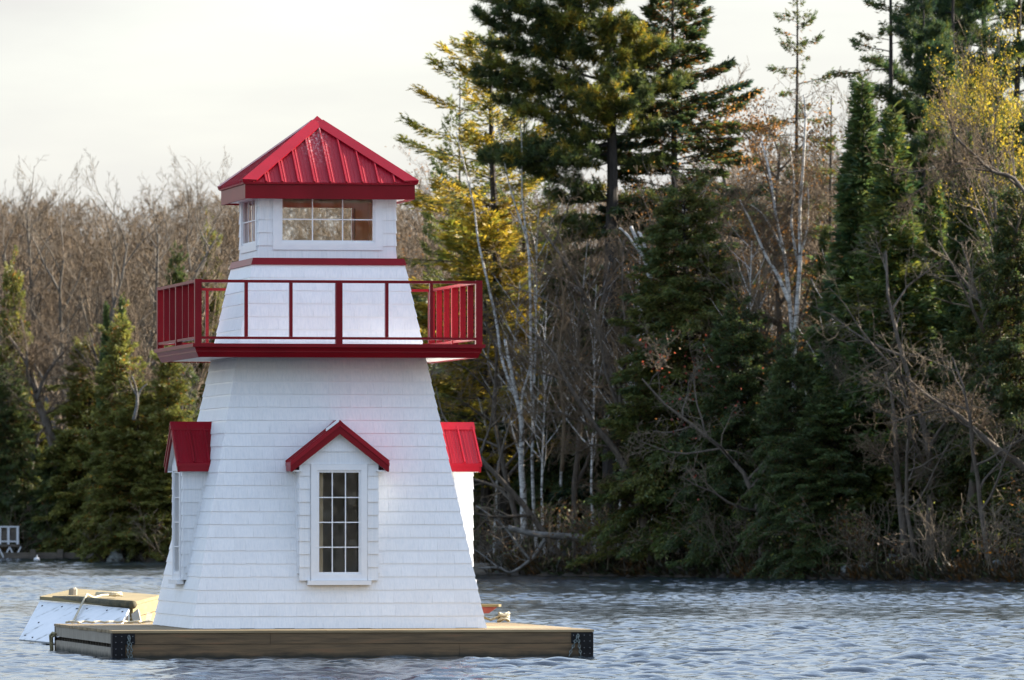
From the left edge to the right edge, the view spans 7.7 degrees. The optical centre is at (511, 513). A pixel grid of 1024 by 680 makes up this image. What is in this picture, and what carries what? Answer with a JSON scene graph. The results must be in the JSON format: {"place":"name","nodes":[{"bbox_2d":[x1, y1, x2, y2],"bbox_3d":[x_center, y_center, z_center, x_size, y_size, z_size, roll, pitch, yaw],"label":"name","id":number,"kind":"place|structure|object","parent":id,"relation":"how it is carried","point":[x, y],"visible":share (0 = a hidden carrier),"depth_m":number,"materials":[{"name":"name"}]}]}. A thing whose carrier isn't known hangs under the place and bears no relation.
{"place":"outdoors","nodes":[
{"label":"outdoors","id":0,"kind":"place"},
{"bbox_2d":[0,558,1023,679],"bbox_3d":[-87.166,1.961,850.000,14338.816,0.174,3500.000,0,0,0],"label":"lake water","id":1,"kind":"structure","parent":0,"point":[671,628],"depth_m":125.11,"materials":[{"name":"blue liquid"}]},
{"bbox_2d":[0,526,21,557],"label":"shore pier","id":2,"kind":"structure","parent":1,"relation":"in","point":[8,534],"depth_m":334.00,"materials":[{"name":"white paint"}]},
{"bbox_2d":[19,587,158,643],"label":"timber raft","id":3,"kind":"object","parent":1,"relation":"on","point":[44,619],"visible":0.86,"depth_m":116.07,"materials":[{"name":"yellow wood"}]},
{"bbox_2d":[54,623,593,659],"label":"floating dock","id":4,"kind":"object","parent":1,"relation":"on","point":[151,641],"visible":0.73,"depth_m":103.87,"materials":[{"name":"brown wood"}]},
{"bbox_2d":[153,116,486,628],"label":"lighthouse","id":5,"kind":"object","parent":4,"relation":"on","point":[322,463],"visible":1,"depth_m":105.59,"materials":[{"name":"white"}]},
{"bbox_2d":[0,291,1023,582],"bbox_3d":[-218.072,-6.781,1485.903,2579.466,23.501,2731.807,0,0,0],"label":"ground","id":6,"kind":"structure","parent":0,"point":[610,547],"depth_m":238.07,"materials":[{"name":"soil"}]},
{"bbox_2d":[0,245,36,481],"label":"cedar tree","id":7,"kind":"object","parent":6,"relation":"on","point":[15,285],"visible":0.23,"depth_m":348.28,"materials":[{"name":"green plant"}]},
{"bbox_2d":[0,360,43,548],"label":"cedar tree","id":8,"kind":"object","parent":6,"relation":"on","point":[12,487],"visible":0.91,"depth_m":338.89,"materials":[{"name":"green plant"}]},
{"bbox_2d":[1,387,53,525],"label":"cedar tree","id":9,"kind":"object","parent":6,"relation":"on","point":[33,425],"visible":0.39,"depth_m":340.97,"materials":[{"name":"green plant"}]},
{"bbox_2d":[0,154,84,398],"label":"bare tree","id":10,"kind":"object","parent":6,"relation":"on","point":[31,303],"visible":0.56,"depth_m":364.93,"materials":[{"name":"brown plant"}]},
{"bbox_2d":[0,319,88,511],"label":"bare tree","id":11,"kind":"object","parent":6,"relation":"on","point":[44,438],"visible":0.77,"depth_m":339.19,"materials":[{"name":"brown plant"}]},
{"bbox_2d":[0,550,91,558],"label":"retaining wall","id":12,"kind":"structure","parent":6,"relation":"on","point":[31,554],"depth_m":333.74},
{"bbox_2d":[0,287,99,472],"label":"leaning tree","id":13,"kind":"object","parent":6,"relation":"on","point":[37,389],"visible":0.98,"depth_m":337.44,"materials":[{"name":"grey plant"}]},
{"bbox_2d":[18,428,87,550],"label":"cedar tree","id":14,"kind":"object","parent":6,"relation":"on","point":[36,526],"visible":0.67,"depth_m":337.07,"materials":[{"name":"green plant"}]},
{"bbox_2d":[0,155,108,374],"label":"bare tree","id":15,"kind":"object","parent":6,"relation":"on","point":[4,254],"visible":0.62,"depth_m":363.06,"materials":[{"name":"brown plant"}]},
{"bbox_2d":[24,324,99,551],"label":"cedar tree","id":16,"kind":"object","parent":6,"relation":"on","point":[76,407],"visible":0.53,"depth_m":336.49,"materials":[{"name":"green plant"}]},
{"bbox_2d":[0,156,133,423],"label":"bare tree","id":17,"kind":"object","parent":6,"relation":"on","point":[61,312],"visible":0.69,"depth_m":357.24,"materials":[{"name":"brown plant"}]},
{"bbox_2d":[42,306,93,429],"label":"bare tree","id":18,"kind":"object","parent":6,"relation":"on","point":[62,368],"visible":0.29,"depth_m":343.14,"materials":[{"name":"brown plant"}]},
{"bbox_2d":[0,171,186,358],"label":"bare tree","id":19,"kind":"object","parent":6,"relation":"on","point":[139,242],"visible":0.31,"depth_m":368.37,"materials":[{"name":"brown plant"}]},
{"bbox_2d":[85,301,115,533],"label":"fir tree","id":20,"kind":"object","parent":6,"relation":"on","point":[105,337],"visible":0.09,"depth_m":314.65,"materials":[{"name":"green plant"}]},
{"bbox_2d":[61,300,150,561],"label":"cedar tree","id":21,"kind":"object","parent":6,"relation":"on","point":[113,361],"visible":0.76,"depth_m":310.74,"materials":[{"name":"green plant"}]},
{"bbox_2d":[70,364,165,558],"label":"cedar tree","id":22,"kind":"object","parent":6,"relation":"on","point":[109,468],"visible":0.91,"depth_m":308.67,"materials":[{"name":"green plant"}]},
{"bbox_2d":[105,350,158,419],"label":"birch tree","id":23,"kind":"object","parent":6,"relation":"on","point":[137,395],"visible":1,"depth_m":305.34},
{"bbox_2d":[61,150,215,383],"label":"bare tree","id":24,"kind":"object","parent":6,"relation":"on","point":[121,278],"visible":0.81,"depth_m":334.61,"materials":[{"name":"brown plant"}]},
{"bbox_2d":[118,422,171,560],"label":"cedar tree","id":25,"kind":"object","parent":6,"relation":"on","point":[144,491],"visible":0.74,"depth_m":307.44,"materials":[{"name":"green plant"}]},
{"bbox_2d":[112,345,195,561],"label":"cedar tree","id":26,"kind":"object","parent":6,"relation":"on","point":[167,411],"visible":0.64,"depth_m":308.13,"materials":[{"name":"green plant"}]},
{"bbox_2d":[126,186,187,381],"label":"bare tree","id":27,"kind":"object","parent":6,"relation":"on","point":[156,262],"visible":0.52,"depth_m":341.34,"materials":[{"name":"brown plant"}]},
{"bbox_2d":[151,241,199,421],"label":"cedar tree","id":28,"kind":"object","parent":6,"relation":"on","point":[177,275],"visible":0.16,"depth_m":334.87,"materials":[{"name":"green plant"}]},
{"bbox_2d":[123,147,236,377],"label":"bare tree","id":29,"kind":"object","parent":6,"relation":"on","point":[197,258],"visible":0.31,"depth_m":349.85,"materials":[{"name":"brown plant"}]},
{"bbox_2d":[134,179,236,402],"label":"bare tree","id":30,"kind":"object","parent":6,"relation":"on","point":[199,267],"visible":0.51,"depth_m":338.53,"materials":[{"name":"brown plant"}]},
{"bbox_2d":[157,156,228,279],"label":"bare tree","id":31,"kind":"object","parent":6,"relation":"on","point":[198,216],"visible":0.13,"depth_m":369.61,"materials":[{"name":"brown plant"}]},
{"bbox_2d":[159,146,242,272],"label":"bare tree","id":32,"kind":"object","parent":6,"relation":"on","point":[220,206],"visible":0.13,"depth_m":379.42,"materials":[{"name":"brown plant"}]},
{"bbox_2d":[191,206,224,408],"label":"tree","id":33,"kind":"object","parent":6,"relation":"on","point":[211,310],"visible":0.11,"depth_m":358.26,"materials":[{"name":"grey plant"}]},
{"bbox_2d":[344,142,466,332],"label":"bare tree","id":34,"kind":"object","parent":6,"relation":"on","point":[428,188],"visible":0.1,"depth_m":342.64,"materials":[{"name":"brown plant"}]},
{"bbox_2d":[411,77,497,397],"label":"pine tree","id":35,"kind":"object","parent":6,"relation":"on","point":[430,216],"visible":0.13,"depth_m":283.81,"materials":[{"name":"green plant"}]},
{"bbox_2d":[438,324,494,547],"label":"cedar tree","id":36,"kind":"object","parent":6,"relation":"on","point":[476,486],"visible":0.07,"depth_m":257.87,"materials":[{"name":"green plant"}]},
{"bbox_2d":[453,132,514,399],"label":"birch tree","id":37,"kind":"object","parent":6,"relation":"on","point":[490,295],"visible":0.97,"depth_m":250.21,"materials":[{"name":"white plant"}]},
{"bbox_2d":[0,126,976,428],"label":"hillside wood","id":38,"kind":"object","parent":6,"relation":"on","point":[300,230],"visible":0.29,"depth_m":362.49,"materials":[{"name":"plant"}]},
{"bbox_2d":[394,25,584,547],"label":"larch tree","id":39,"kind":"object","parent":6,"relation":"on","point":[468,50],"visible":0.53,"depth_m":253.26,"materials":[{"name":"yellow plant"}]},
{"bbox_2d":[417,187,570,554],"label":"larch tree","id":40,"kind":"object","parent":6,"relation":"on","point":[485,489],"visible":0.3,"depth_m":253.56,"materials":[{"name":"yellow plant"}]},
{"bbox_2d":[430,333,562,556],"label":"bare tree","id":41,"kind":"object","parent":6,"relation":"on","point":[506,487],"visible":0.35,"depth_m":243.66,"materials":[{"name":"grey plant"}]},
{"bbox_2d":[422,93,581,404],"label":"pine tree","id":42,"kind":"object","parent":6,"relation":"on","point":[426,278],"visible":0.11,"depth_m":256.65,"materials":[{"name":"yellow plant"}]},
{"bbox_2d":[431,277,576,550],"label":"bare tree","id":43,"kind":"object","parent":6,"relation":"on","point":[506,474],"visible":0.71,"depth_m":247.45,"materials":[{"name":"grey plant"}]},
{"bbox_2d":[458,255,549,552],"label":"birch tree","id":44,"kind":"object","parent":6,"relation":"on","point":[523,297],"visible":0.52,"depth_m":251.78,"materials":[{"name":"plant"}]},
{"bbox_2d":[474,116,543,399],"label":"birch tree","id":45,"kind":"object","parent":6,"relation":"on","point":[528,251],"visible":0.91,"depth_m":248.81,"materials":[{"name":"white plant"}]},
{"bbox_2d":[473,286,545,546],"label":"cedar tree","id":46,"kind":"object","parent":6,"relation":"on","point":[493,500],"visible":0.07,"depth_m":255.86,"materials":[{"name":"green plant"}]},
{"bbox_2d":[0,473,1023,577],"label":"undergrowth","id":47,"kind":"object","parent":6,"relation":"on","point":[931,534],"visible":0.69,"depth_m":228.01,"materials":[{"name":"brown plant"}]},
{"bbox_2d":[0,539,1023,581],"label":"bank grass","id":48,"kind":"structure","parent":6,"relation":"on","point":[956,570],"depth_m":231.99,"materials":[{"name":"brown plant"}]},
{"bbox_2d":[498,339,540,537],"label":"birch tree","id":49,"kind":"object","parent":6,"relation":"on","point":[522,472],"visible":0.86,"depth_m":245.29,"materials":[{"name":"grey plant"}]},
{"bbox_2d":[466,172,586,547],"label":"birch tree","id":50,"kind":"object","parent":6,"relation":"on","point":[546,397],"visible":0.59,"depth_m":250.48,"materials":[{"name":"grey plant"}]},
{"bbox_2d":[43,253,1023,555],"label":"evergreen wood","id":51,"kind":"object","parent":6,"relation":"on","point":[785,329],"depth_m":256.13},
{"bbox_2d":[473,505,602,573],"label":"fallen birch","id":52,"kind":"object","parent":6,"relation":"on","point":[556,536],"visible":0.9,"depth_m":242.47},
{"bbox_2d":[489,280,590,554],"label":"birch tree","id":53,"kind":"object","parent":6,"relation":"on","point":[535,435],"visible":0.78,"depth_m":245.52,"materials":[{"name":"grey plant"}]},
{"bbox_2d":[508,239,602,552],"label":"cedar tree","id":54,"kind":"object","parent":6,"relation":"on","point":[551,478],"visible":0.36,"depth_m":251.21,"materials":[{"name":"green plant"}]},
{"bbox_2d":[520,198,601,471],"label":"bare tree","id":55,"kind":"object","parent":6,"relation":"on","point":[562,463],"visible":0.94,"depth_m":242.73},
{"bbox_2d":[487,319,656,563],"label":"leaning tree","id":56,"kind":"object","parent":6,"relation":"on","point":[593,424],"visible":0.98,"depth_m":238.23,"materials":[{"name":"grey plant"}]},
{"bbox_2d":[520,206,629,547],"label":"birch tree","id":57,"kind":"object","parent":6,"relation":"on","point":[561,473],"visible":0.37,"depth_m":250.43,"materials":[{"name":"grey plant"}]},
{"bbox_2d":[511,213,645,555],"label":"bare tree","id":58,"kind":"object","parent":6,"relation":"on","point":[575,486],"visible":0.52,"depth_m":244.51,"materials":[{"name":"grey plant"}]},
{"bbox_2d":[465,0,694,544],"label":"white pine","id":59,"kind":"object","parent":6,"relation":"on","point":[553,31],"visible":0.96,"depth_m":248.41,"materials":[{"name":"green plant"}]},
{"bbox_2d":[533,255,632,549],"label":"birch tree","id":60,"kind":"object","parent":6,"relation":"on","point":[593,406],"visible":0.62,"depth_m":244.84,"materials":[{"name":"brown plant"}]},
{"bbox_2d":[483,169,692,543],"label":"bare tree","id":61,"kind":"object","parent":6,"relation":"on","point":[616,388],"visible":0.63,"depth_m":244.51,"materials":[{"name":"grey plant"}]},
{"bbox_2d":[568,237,646,454],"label":"leaning tree","id":62,"kind":"object","parent":6,"relation":"on","point":[607,374],"visible":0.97,"depth_m":240.12,"materials":[{"name":"grey plant"}]},
{"bbox_2d":[582,220,663,534],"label":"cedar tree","id":63,"kind":"object","parent":6,"relation":"on","point":[589,466],"visible":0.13,"depth_m":250.94,"materials":[{"name":"green plant"}]},
{"bbox_2d":[571,227,679,524],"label":"birch tree","id":64,"kind":"object","parent":6,"relation":"on","point":[612,330],"visible":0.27,"depth_m":244.62,"materials":[{"name":"brown plant"}]},
{"bbox_2d":[603,200,671,370],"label":"birch snag","id":65,"kind":"object","parent":6,"relation":"on","point":[633,233],"visible":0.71,"depth_m":241.21,"materials":[{"name":"grey plant"}]},
{"bbox_2d":[497,0,801,532],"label":"spruce tree","id":66,"kind":"object","parent":6,"relation":"on","point":[685,109],"visible":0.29,"depth_m":250.60,"materials":[{"name":"green plant"}]},
{"bbox_2d":[565,168,772,568],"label":"evergreen tree","id":67,"kind":"object","parent":6,"relation":"on","point":[652,471],"visible":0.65,"depth_m":238.36,"materials":[{"name":"green plant"}]},
{"bbox_2d":[599,160,792,528],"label":"bare tree","id":68,"kind":"object","parent":6,"relation":"on","point":[652,213],"visible":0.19,"depth_m":245.73,"materials":[{"name":"brown plant"}]},
{"bbox_2d":[642,142,755,387],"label":"bare tree","id":69,"kind":"object","parent":6,"relation":"on","point":[649,218],"visible":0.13,"depth_m":244.48,"materials":[{"name":"brown plant"}]},
{"bbox_2d":[613,315,813,557],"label":"bare tree","id":70,"kind":"object","parent":6,"relation":"on","point":[694,423],"visible":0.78,"depth_m":233.33,"materials":[{"name":"grey plant"}]},
{"bbox_2d":[608,150,825,363],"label":"bare tree","id":71,"kind":"object","parent":6,"relation":"on","point":[734,248],"visible":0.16,"depth_m":246.39,"materials":[{"name":"brown plant"}]},
{"bbox_2d":[662,292,786,577],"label":"cedar tree","id":72,"kind":"object","parent":6,"relation":"on","point":[750,342],"visible":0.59,"depth_m":234.91,"materials":[{"name":"green plant"}]},
{"bbox_2d":[668,57,814,287],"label":"bare tree","id":73,"kind":"object","parent":6,"relation":"on","point":[693,163],"visible":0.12,"depth_m":267.75,"materials":[{"name":"brown plant"}]},
{"bbox_2d":[684,211,802,435],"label":"birch tree","id":74,"kind":"object","parent":6,"relation":"on","point":[745,263],"visible":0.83,"depth_m":237.36,"materials":[{"name":"brown plant"}]},
{"bbox_2d":[695,223,822,429],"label":"bare tree","id":75,"kind":"object","parent":6,"relation":"on","point":[757,305],"visible":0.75,"depth_m":235.97,"materials":[{"name":"grey plant"}]},
{"bbox_2d":[706,66,843,428],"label":"birch tree","id":76,"kind":"object","parent":6,"relation":"on","point":[793,205],"visible":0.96,"depth_m":235.89,"materials":[{"name":"grey plant"}]},
{"bbox_2d":[710,86,841,389],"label":"orange leaved tree","id":77,"kind":"object","parent":6,"relation":"on","point":[759,122],"visible":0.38,"depth_m":242.33,"materials":[{"name":"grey plant"}]},
{"bbox_2d":[734,328,828,578],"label":"cedar tree","id":78,"kind":"object","parent":6,"relation":"on","point":[781,407],"visible":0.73,"depth_m":230.81,"materials":[{"name":"green plant"}]},
{"bbox_2d":[735,0,838,349],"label":"spruce tree","id":79,"kind":"object","parent":6,"relation":"on","point":[803,43],"visible":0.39,"depth_m":253.14,"materials":[{"name":"green plant"}]},
{"bbox_2d":[743,33,893,312],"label":"bare tree","id":80,"kind":"object","parent":6,"relation":"on","point":[814,188],"visible":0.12,"depth_m":256.67,"materials":[{"name":"brown plant"}]},
{"bbox_2d":[802,223,838,415],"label":"fir tree","id":81,"kind":"object","parent":6,"relation":"on","point":[819,268],"visible":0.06,"depth_m":236.52,"materials":[{"name":"green plant"}]},
{"bbox_2d":[784,205,860,396],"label":"birch tree","id":82,"kind":"object","parent":6,"relation":"on","point":[812,301],"visible":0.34,"depth_m":235.18,"materials":[{"name":"brown plant"}]},
{"bbox_2d":[749,381,899,578],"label":"hemlock tree","id":83,"kind":"object","parent":6,"relation":"on","point":[825,411],"visible":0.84,"depth_m":228.92,"materials":[{"name":"green plant"}]},
{"bbox_2d":[814,90,845,262],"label":"spruce tree","id":84,"kind":"object","parent":6,"relation":"on","point":[829,183],"visible":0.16,"depth_m":255.33,"materials":[{"name":"green plant"}]},
{"bbox_2d":[786,72,904,541],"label":"fir tree","id":85,"kind":"object","parent":6,"relation":"on","point":[852,188],"visible":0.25,"depth_m":232.83,"materials":[{"name":"green plant"}]},
{"bbox_2d":[813,333,901,456],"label":"bare tree","id":86,"kind":"object","parent":6,"relation":"on","point":[836,365],"visible":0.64,"depth_m":230.58,"materials":[{"name":"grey plant"}]},
{"bbox_2d":[797,0,955,273],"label":"spruce tree","id":87,"kind":"object","parent":6,"relation":"on","point":[870,59],"visible":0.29,"depth_m":240.10,"materials":[{"name":"green plant"}]},
{"bbox_2d":[806,99,960,548],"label":"fir tree","id":88,"kind":"object","parent":6,"relation":"on","point":[872,284],"visible":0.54,"depth_m":229.86,"materials":[{"name":"green plant"}]},
{"bbox_2d":[820,301,955,558],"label":"cedar tree","id":89,"kind":"object","parent":6,"relation":"on","point":[915,488],"visible":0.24,"depth_m":230.51,"materials":[{"name":"green plant"}]},
{"bbox_2d":[793,225,987,556],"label":"bare tree","id":90,"kind":"object","parent":6,"relation":"on","point":[904,358],"visible":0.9,"depth_m":227.42,"materials":[{"name":"grey plant"}]},
{"bbox_2d":[849,342,947,557],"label":"bare tree","id":91,"kind":"object","parent":6,"relation":"on","point":[897,473],"visible":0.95,"depth_m":226.53,"materials":[{"name":"grey plant"}]},
{"bbox_2d":[849,358,979,557],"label":"bare tree","id":92,"kind":"object","parent":6,"relation":"on","point":[907,450],"visible":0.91,"depth_m":224.91,"materials":[{"name":"grey plant"}]},
{"bbox_2d":[856,0,983,302],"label":"white pine","id":93,"kind":"object","parent":6,"relation":"on","point":[917,63],"visible":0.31,"depth_m":238.49,"materials":[{"name":"green plant"}]},
{"bbox_2d":[843,353,1023,472],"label":"leaning tree","id":94,"kind":"object","parent":6,"relation":"on","point":[981,425],"visible":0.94,"depth_m":221.73,"materials":[{"name":"grey plant"}]},
{"bbox_2d":[914,165,960,402],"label":"fir tree","id":95,"kind":"object","parent":6,"relation":"on","point":[932,235],"visible":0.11,"depth_m":234.60,"materials":[{"name":"green plant"}]},
{"bbox_2d":[857,0,1023,283],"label":"white pine","id":96,"kind":"object","parent":6,"relation":"on","point":[968,15],"visible":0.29,"depth_m":240.74,"materials":[{"name":"green plant"}]},
{"bbox_2d":[862,71,1023,253],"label":"leaning tree","id":97,"kind":"object","parent":6,"relation":"on","point":[1009,177],"visible":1,"depth_m":223.66,"materials":[{"name":"grey plant"}]},
{"bbox_2d":[869,0,1023,282],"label":"white pine","id":98,"kind":"object","parent":6,"relation":"on","point":[901,79],"visible":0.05,"depth_m":248.96,"materials":[{"name":"green plant"}]},
{"bbox_2d":[890,228,1023,558],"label":"cedar tree","id":99,"kind":"object","parent":6,"relation":"on","point":[951,471],"visible":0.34,"depth_m":227.45,"materials":[{"name":"green plant"}]},
{"bbox_2d":[892,338,1023,559],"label":"bare tree","id":100,"kind":"object","parent":6,"relation":"on","point":[975,463],"visible":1,"depth_m":220.72,"materials":[{"name":"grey plant"}]},
{"bbox_2d":[910,131,1012,551],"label":"fir tree","id":101,"kind":"object","parent":6,"relation":"on","point":[944,327],"visible":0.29,"depth_m":229.88,"materials":[{"name":"green plant"}]},
{"bbox_2d":[913,91,1023,554],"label":"bare tree","id":102,"kind":"object","parent":6,"relation":"on","point":[974,291],"visible":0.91,"depth_m":225.60,"materials":[{"name":"grey plant"}]},
{"bbox_2d":[914,0,1023,261],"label":"white pine","id":103,"kind":"object","parent":6,"relation":"on","point":[984,31],"visible":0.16,"depth_m":242.95,"materials":[{"name":"green plant"}]},
{"bbox_2d":[918,4,1023,273],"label":"yellow leaved tree","id":104,"kind":"object","parent":6,"relation":"on","point":[978,114],"visible":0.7,"depth_m":229.13,"materials":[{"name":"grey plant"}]},
{"bbox_2d":[938,166,1023,563],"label":"cedar tree","id":105,"kind":"object","parent":6,"relation":"on","point":[1003,353],"visible":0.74,"depth_m":224.86,"materials":[{"name":"green plant"}]},
{"bbox_2d":[0,0,1023,366],"label":"sky","id":106,"kind":"structure","parent":0,"point":[123,83],"materials":[{"name":"white"}]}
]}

